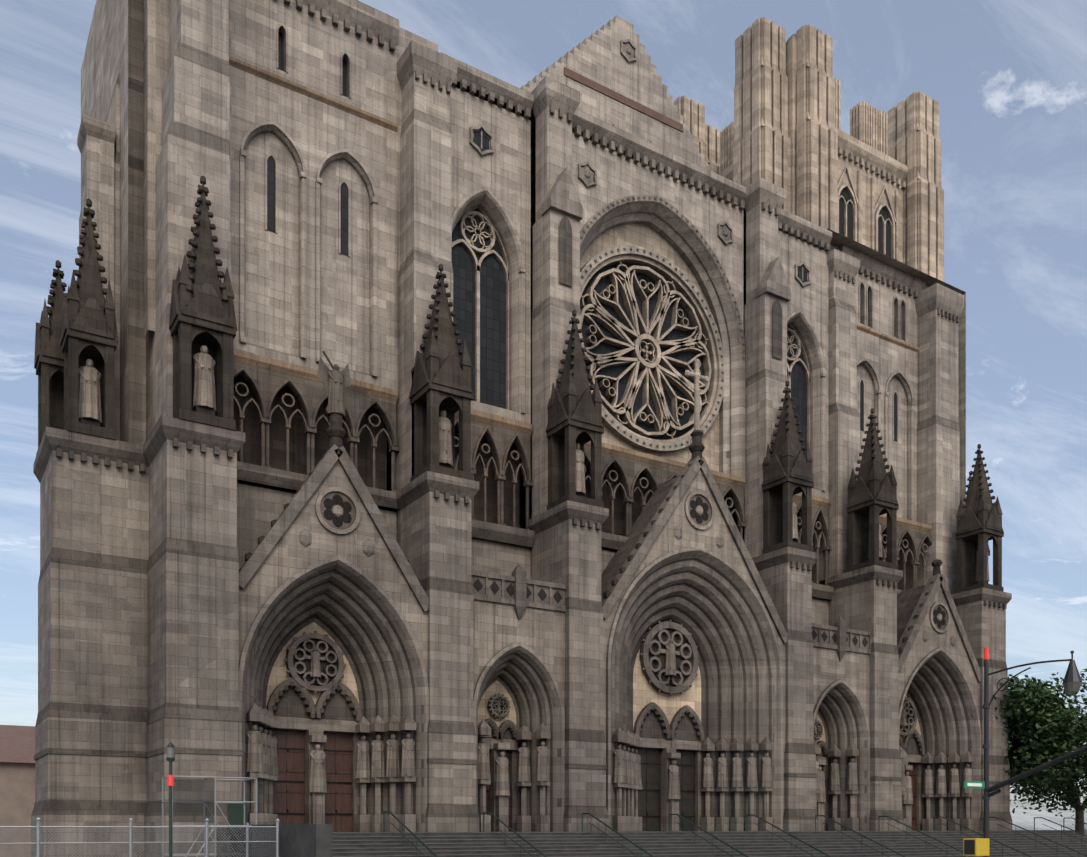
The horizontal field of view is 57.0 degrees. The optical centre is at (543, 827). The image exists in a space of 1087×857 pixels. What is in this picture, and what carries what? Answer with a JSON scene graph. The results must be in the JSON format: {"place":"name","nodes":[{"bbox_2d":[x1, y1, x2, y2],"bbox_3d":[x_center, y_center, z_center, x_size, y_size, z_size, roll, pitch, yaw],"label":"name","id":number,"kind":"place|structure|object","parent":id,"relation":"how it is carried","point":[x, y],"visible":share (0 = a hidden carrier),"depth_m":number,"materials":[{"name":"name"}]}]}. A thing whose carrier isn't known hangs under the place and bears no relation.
{"place":"outdoors","nodes":[
{"label":"outdoors","id":0,"kind":"place"},
{"bbox_2d":[0,725,34,856],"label":"neighbour building","id":1,"kind":"structure","parent":0,"point":[17,774],"depth_m":72.39,"materials":[{"name":"brown paint"}]},
{"bbox_2d":[0,0,1086,829],"label":"sky","id":2,"kind":"structure","parent":0,"point":[1007,78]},
{"bbox_2d":[1013,830,1086,836],"bbox_3d":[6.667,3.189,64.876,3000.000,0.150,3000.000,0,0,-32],"label":"ground","id":3,"kind":"structure","parent":0,"point":[1052,830],"depth_m":1229.73,"materials":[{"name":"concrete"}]},
{"bbox_2d":[0,817,279,856],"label":"chain link fence","id":4,"kind":"object","parent":3,"relation":"on","point":[38,827],"visible":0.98,"depth_m":35.38,"materials":[{"name":"grey metal"}]},
{"bbox_2d":[166,742,174,856],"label":"lamp post","id":5,"kind":"object","parent":3,"relation":"on","point":[170,757],"visible":1,"depth_m":31.83,"materials":[{"name":"metal"}]},
{"bbox_2d":[162,776,256,856],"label":"scaffold stair","id":6,"kind":"object","parent":3,"relation":"on","point":[193,799],"visible":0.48,"depth_m":41.05,"materials":[{"name":"grey metal"}]},
{"bbox_2d":[228,803,247,824],"bbox_3d":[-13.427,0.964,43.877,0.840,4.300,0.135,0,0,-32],"label":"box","id":7,"kind":"object","parent":6,"relation":"attached to","point":[235,813],"visible":0.62,"depth_m":43.81,"materials":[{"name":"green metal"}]},
{"bbox_2d":[31,0,1011,856],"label":"cathedral","id":8,"kind":"structure","parent":3,"relation":"on","point":[431,438],"depth_m":55.72,"materials":[{"name":"stone"}]},
{"bbox_2d":[252,811,1086,856],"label":"steps","id":9,"kind":"structure","parent":3,"relation":"on","point":[310,840],"depth_m":51.90,"materials":[{"name":"grey stone"}]},
{"bbox_2d":[963,648,1086,856],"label":"street lamp and signals","id":10,"kind":"object","parent":3,"relation":"on","point":[1072,682],"visible":1,"depth_m":34.47,"materials":[{"name":"black paint"}]},
{"bbox_2d":[993,669,1086,834],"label":"street tree","id":11,"kind":"object","parent":3,"relation":"on","point":[1043,727],"visible":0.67,"depth_m":75.83,"materials":[{"name":"green plant"}]},
{"bbox_2d":[1010,743,1086,836],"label":"street tree","id":12,"kind":"object","parent":3,"relation":"on","point":[1047,799],"visible":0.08,"depth_m":90.89,"materials":[{"name":"green plant"}]}
]}

